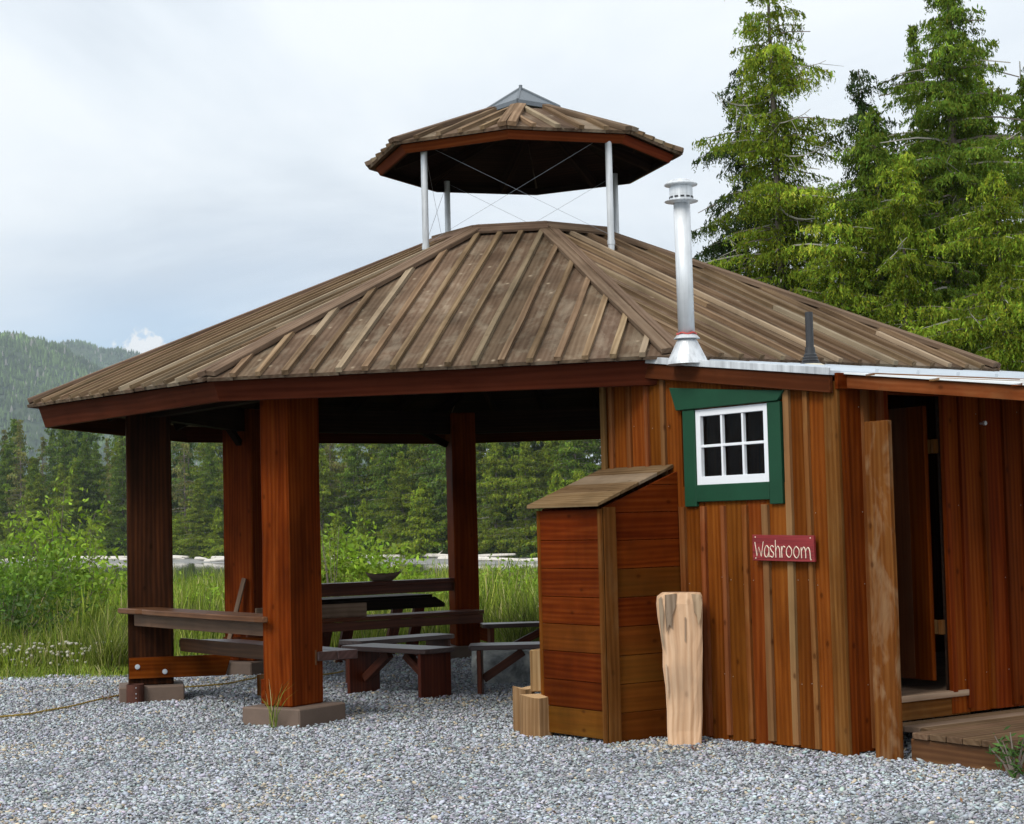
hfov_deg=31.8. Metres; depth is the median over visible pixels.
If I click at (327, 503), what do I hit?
conifer tree
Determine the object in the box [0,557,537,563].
beach
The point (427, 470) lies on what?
conifer tree
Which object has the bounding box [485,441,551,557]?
conifer tree
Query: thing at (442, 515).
conifer tree
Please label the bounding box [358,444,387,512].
conifer tree
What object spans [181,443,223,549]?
conifer tree
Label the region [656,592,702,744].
split log
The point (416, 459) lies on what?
conifer tree
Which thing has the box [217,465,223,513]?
conifer tree
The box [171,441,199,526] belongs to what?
conifer tree
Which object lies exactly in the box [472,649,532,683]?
boulder
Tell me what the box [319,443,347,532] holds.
conifer tree
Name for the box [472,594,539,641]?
rush tussock
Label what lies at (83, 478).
conifer tree
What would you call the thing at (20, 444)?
conifer tree
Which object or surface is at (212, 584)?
shrub
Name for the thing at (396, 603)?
trestle table
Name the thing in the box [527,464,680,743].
storage cupboard
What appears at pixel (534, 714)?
stump
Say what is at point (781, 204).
cedar tree
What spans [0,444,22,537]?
conifer tree
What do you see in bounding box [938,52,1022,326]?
cedar tree
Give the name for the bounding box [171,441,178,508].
conifer tree
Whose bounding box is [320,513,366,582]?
shrub
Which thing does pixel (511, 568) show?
shrub
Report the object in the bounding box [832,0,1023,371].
cedar tree
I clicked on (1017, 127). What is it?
cedar tree
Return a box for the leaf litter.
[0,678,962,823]
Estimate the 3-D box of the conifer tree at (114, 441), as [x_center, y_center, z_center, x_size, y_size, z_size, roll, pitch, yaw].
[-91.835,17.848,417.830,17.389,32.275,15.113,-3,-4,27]
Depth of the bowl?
21.10 m
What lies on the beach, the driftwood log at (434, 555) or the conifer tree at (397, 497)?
the driftwood log at (434, 555)
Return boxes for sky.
[0,0,1023,463]
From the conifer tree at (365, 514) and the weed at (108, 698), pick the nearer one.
the weed at (108, 698)
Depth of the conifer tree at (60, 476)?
414.88 m
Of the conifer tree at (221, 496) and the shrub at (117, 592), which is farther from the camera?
the conifer tree at (221, 496)
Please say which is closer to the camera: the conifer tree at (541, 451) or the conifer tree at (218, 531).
the conifer tree at (541, 451)
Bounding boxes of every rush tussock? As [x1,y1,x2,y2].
[66,619,127,673]
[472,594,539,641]
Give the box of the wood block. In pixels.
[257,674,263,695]
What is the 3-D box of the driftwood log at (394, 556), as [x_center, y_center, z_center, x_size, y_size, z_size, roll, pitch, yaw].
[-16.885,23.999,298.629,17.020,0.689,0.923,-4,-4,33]
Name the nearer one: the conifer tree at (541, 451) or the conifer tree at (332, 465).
the conifer tree at (541, 451)
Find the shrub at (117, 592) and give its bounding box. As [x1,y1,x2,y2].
[49,584,182,627]
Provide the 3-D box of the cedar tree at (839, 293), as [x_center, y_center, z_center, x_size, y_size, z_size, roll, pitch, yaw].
[7.146,-0.265,36.744,5.176,8.385,4.283,-3,-4,26]
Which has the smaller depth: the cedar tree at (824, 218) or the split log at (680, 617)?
the split log at (680, 617)
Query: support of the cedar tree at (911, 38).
on the ground
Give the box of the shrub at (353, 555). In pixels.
[320,506,438,596]
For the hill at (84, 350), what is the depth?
5764.35 m
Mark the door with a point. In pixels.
(911, 448)
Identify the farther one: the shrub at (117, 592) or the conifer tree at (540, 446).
the conifer tree at (540, 446)
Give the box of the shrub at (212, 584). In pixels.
[173,571,224,609]
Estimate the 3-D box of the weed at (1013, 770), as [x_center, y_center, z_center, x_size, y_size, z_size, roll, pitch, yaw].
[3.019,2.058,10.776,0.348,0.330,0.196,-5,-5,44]
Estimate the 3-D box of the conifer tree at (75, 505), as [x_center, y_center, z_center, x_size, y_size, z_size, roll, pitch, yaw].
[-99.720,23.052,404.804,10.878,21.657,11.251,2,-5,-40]
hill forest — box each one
[0,330,485,486]
[57,338,367,451]
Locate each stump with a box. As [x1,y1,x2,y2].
[513,686,534,731]
[520,694,553,736]
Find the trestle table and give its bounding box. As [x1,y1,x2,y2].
[322,593,444,662]
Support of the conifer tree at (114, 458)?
on the ground
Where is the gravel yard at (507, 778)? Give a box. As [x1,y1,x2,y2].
[0,657,1023,823]
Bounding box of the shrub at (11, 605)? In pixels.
[0,560,94,642]
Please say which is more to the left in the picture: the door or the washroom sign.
the washroom sign
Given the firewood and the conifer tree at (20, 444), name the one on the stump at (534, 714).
the firewood
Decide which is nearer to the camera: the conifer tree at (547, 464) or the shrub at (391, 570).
the shrub at (391, 570)
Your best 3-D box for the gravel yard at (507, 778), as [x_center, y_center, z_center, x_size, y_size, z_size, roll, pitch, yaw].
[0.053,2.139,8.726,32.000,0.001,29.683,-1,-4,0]
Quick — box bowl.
[365,571,400,580]
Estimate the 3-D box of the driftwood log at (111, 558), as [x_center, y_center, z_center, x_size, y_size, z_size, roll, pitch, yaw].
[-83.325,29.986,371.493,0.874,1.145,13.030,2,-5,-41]
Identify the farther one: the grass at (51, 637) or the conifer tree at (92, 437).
the conifer tree at (92, 437)
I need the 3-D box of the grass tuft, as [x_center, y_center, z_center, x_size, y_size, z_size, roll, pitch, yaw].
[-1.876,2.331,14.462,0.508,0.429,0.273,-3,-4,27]
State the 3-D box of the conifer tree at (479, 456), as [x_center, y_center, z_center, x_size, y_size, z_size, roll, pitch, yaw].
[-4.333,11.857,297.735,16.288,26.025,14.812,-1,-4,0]
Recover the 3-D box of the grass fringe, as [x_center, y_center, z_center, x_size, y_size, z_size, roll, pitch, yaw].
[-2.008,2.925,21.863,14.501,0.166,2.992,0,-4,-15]
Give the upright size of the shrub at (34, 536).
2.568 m
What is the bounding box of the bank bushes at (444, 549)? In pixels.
[0,534,537,558]
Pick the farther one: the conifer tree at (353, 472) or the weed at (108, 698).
the conifer tree at (353, 472)
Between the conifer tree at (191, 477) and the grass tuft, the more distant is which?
the conifer tree at (191, 477)
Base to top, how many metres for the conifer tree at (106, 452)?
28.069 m
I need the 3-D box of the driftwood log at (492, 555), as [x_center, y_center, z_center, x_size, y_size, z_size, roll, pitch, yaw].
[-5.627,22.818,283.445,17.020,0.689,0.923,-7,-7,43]
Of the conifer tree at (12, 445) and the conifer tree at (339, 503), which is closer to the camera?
the conifer tree at (339, 503)
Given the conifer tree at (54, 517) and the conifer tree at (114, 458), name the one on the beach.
the conifer tree at (54, 517)
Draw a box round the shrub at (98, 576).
[41,509,126,613]
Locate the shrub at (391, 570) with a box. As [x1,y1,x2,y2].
[324,550,447,613]
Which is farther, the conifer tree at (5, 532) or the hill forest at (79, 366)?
the hill forest at (79, 366)
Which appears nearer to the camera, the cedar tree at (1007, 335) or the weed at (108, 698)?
the weed at (108, 698)
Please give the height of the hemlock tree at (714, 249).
12.431 m
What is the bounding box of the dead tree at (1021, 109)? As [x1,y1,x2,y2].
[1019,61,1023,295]
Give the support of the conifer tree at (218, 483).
on the ground
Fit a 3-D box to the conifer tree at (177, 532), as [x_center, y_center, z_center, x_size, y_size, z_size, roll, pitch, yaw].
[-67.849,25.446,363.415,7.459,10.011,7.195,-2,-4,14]
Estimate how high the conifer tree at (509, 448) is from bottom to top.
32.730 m
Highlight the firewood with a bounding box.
[530,648,540,691]
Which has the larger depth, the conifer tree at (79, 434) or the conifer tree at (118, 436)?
the conifer tree at (79, 434)
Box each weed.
[101,691,112,700]
[987,725,1023,778]
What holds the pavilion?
on the gravel yard at (507, 778)
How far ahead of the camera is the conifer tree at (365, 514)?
314.87 m
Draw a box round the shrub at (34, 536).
[0,469,119,599]
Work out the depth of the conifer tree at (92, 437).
434.58 m
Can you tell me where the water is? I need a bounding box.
[3,563,537,581]
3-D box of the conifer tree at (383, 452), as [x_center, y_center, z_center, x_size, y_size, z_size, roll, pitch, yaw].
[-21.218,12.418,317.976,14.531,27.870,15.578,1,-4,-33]
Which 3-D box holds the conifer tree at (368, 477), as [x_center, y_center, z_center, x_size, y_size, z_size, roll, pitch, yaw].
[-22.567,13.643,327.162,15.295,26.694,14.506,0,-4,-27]
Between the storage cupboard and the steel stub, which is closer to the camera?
the storage cupboard
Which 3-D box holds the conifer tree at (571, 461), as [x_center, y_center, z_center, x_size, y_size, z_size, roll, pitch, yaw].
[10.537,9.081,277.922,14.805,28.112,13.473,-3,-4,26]
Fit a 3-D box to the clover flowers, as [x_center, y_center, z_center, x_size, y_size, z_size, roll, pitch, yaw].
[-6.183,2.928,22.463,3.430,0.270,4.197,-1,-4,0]
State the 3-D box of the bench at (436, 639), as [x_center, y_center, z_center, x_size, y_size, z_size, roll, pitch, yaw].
[-1.167,2.554,18.509,1.250,0.470,0.400,2,-5,-41]
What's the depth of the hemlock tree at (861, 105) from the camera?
40.95 m
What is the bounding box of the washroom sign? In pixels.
[752,535,815,561]
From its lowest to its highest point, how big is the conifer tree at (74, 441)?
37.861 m
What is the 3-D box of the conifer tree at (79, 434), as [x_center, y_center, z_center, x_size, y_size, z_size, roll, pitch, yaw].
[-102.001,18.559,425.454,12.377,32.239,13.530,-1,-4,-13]
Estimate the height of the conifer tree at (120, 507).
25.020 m
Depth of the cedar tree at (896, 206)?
36.15 m
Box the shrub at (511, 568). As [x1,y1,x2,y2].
[440,554,537,600]
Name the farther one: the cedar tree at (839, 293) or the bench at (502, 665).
the cedar tree at (839, 293)
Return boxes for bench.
[339,633,454,682]
[341,643,454,698]
[468,641,539,694]
[480,621,539,642]
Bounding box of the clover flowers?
[0,641,111,665]
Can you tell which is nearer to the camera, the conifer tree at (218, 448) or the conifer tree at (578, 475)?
the conifer tree at (578, 475)
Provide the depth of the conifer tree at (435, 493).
308.58 m
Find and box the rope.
[0,670,343,717]
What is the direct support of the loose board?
on the pavilion
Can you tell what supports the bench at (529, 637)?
on the gravel yard at (507, 778)
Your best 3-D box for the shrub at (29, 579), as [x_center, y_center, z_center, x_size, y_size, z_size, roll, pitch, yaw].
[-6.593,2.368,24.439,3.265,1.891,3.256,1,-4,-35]
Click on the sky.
(171, 170)
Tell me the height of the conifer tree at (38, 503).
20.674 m
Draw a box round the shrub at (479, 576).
[406,565,504,598]
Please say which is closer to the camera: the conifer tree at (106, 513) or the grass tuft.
the grass tuft
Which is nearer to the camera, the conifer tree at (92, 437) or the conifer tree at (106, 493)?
the conifer tree at (106, 493)
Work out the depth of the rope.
16.95 m
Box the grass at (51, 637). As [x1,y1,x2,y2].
[0,552,538,675]
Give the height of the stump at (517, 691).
0.367 m
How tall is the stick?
1.079 m
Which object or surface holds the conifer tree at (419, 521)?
on the ground
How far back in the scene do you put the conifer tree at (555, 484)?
273.36 m
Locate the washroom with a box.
[594,178,1023,771]
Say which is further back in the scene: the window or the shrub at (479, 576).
the shrub at (479, 576)
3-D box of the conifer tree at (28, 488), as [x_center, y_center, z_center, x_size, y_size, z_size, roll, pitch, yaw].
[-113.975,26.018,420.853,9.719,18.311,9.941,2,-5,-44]
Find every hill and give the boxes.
[0,342,366,477]
[66,344,370,450]
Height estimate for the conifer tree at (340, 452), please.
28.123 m
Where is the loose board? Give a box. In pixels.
[255,603,366,617]
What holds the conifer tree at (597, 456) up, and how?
on the ground
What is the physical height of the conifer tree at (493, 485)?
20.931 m
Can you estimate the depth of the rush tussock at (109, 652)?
20.32 m
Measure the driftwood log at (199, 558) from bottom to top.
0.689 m
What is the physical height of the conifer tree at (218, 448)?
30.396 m
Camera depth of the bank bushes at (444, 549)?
307.86 m
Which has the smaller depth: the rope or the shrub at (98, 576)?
the rope
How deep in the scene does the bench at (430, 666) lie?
16.87 m
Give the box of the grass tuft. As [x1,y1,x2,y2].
[262,677,293,727]
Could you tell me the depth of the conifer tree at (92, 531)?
395.25 m
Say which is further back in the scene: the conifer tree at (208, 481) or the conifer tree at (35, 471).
the conifer tree at (35, 471)
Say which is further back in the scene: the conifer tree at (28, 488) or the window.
the conifer tree at (28, 488)
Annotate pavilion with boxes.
[27,85,1000,727]
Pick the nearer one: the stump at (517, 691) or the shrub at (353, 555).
the stump at (517, 691)
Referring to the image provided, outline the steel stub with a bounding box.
[126,683,143,703]
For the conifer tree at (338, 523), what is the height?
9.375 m
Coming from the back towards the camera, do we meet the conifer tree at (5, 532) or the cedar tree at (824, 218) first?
the conifer tree at (5, 532)
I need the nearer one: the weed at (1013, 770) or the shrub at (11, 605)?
the weed at (1013, 770)
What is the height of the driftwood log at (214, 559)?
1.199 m
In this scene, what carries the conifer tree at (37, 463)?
on the ground
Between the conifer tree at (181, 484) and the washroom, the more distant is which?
the conifer tree at (181, 484)
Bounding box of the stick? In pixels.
[227,578,245,638]
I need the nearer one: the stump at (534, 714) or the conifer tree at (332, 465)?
the stump at (534, 714)
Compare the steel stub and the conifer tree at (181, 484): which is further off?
the conifer tree at (181, 484)
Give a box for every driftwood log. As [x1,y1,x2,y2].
[95,556,119,559]
[194,557,206,559]
[204,556,223,561]
[372,554,422,557]
[423,551,447,557]
[438,553,515,558]
[478,554,530,560]
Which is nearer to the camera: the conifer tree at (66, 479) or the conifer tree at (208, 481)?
the conifer tree at (208, 481)
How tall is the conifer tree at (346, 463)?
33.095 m
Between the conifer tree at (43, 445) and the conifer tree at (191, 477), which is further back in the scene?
the conifer tree at (43, 445)
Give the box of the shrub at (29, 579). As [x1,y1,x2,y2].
[0,533,126,624]
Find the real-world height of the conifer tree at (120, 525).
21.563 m
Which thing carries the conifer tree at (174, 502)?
on the ground
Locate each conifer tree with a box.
[0,418,33,528]
[0,430,8,471]
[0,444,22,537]
[0,512,12,558]
[0,519,15,558]
[2,419,30,535]
[4,484,41,555]
[8,456,45,534]
[9,464,48,545]
[15,473,59,555]
[34,458,49,494]
[35,436,49,494]
[35,509,64,551]
[36,428,63,520]
[37,457,100,545]
[37,463,67,546]
[43,429,86,528]
[45,467,91,548]
[47,430,78,474]
[51,435,110,549]
[70,431,90,493]
[71,432,108,510]
[76,519,98,555]
[78,437,125,529]
[85,442,108,517]
[87,509,113,555]
[88,446,126,555]
[100,435,125,518]
[101,435,121,511]
[102,438,112,498]
[103,464,116,526]
[112,508,126,552]
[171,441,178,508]
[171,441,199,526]
[171,442,204,527]
[171,442,204,537]
[171,452,180,514]
[172,514,188,555]
[175,478,218,557]
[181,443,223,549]
[183,443,223,536]
[202,507,223,558]
[205,474,222,523]
[210,545,223,552]
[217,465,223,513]
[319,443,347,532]
[319,443,347,533]
[319,448,342,550]
[323,443,379,543]
[329,511,346,550]
[332,444,369,533]
[334,443,369,515]
[350,498,381,552]
[351,444,393,548]
[356,444,409,546]
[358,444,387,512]
[362,444,424,547]
[372,451,417,554]
[381,479,444,558]
[386,444,437,530]
[400,444,486,553]
[418,459,482,522]
[424,445,447,552]
[438,443,518,551]
[446,442,518,556]
[476,441,539,544]
[477,441,542,538]
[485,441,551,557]
[520,441,564,549]
[521,440,587,518]
[527,470,567,557]
[531,439,600,524]
[531,440,599,477]
[531,441,543,476]
[566,469,584,483]
[580,439,600,472]
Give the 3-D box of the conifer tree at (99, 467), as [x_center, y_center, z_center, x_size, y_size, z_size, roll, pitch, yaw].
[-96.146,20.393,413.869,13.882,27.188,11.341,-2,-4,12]
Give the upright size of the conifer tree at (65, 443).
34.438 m
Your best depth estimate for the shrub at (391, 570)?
25.82 m
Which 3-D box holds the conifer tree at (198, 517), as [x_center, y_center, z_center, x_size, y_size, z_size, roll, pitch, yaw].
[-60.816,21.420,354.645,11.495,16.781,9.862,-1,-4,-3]
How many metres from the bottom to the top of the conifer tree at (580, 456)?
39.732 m
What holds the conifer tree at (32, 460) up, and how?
on the ground
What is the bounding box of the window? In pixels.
[669,388,784,506]
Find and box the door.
[888,406,945,680]
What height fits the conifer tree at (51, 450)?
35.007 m
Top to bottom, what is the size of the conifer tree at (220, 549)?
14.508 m
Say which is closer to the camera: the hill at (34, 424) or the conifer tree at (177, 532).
the conifer tree at (177, 532)
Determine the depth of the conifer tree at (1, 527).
426.61 m
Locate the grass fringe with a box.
[0,636,536,679]
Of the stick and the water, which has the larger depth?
the water
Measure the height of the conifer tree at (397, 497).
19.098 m
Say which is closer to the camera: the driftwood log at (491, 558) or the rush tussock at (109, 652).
the rush tussock at (109, 652)
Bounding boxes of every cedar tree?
[692,0,853,307]
[788,199,893,317]
[792,203,838,289]
[805,105,965,322]
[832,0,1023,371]
[859,152,1023,349]
[894,25,962,300]
[912,169,1023,371]
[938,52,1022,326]
[971,66,1023,367]
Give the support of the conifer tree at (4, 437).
on the ground
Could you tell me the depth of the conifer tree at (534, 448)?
297.15 m
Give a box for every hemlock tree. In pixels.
[691,67,830,294]
[817,69,934,322]

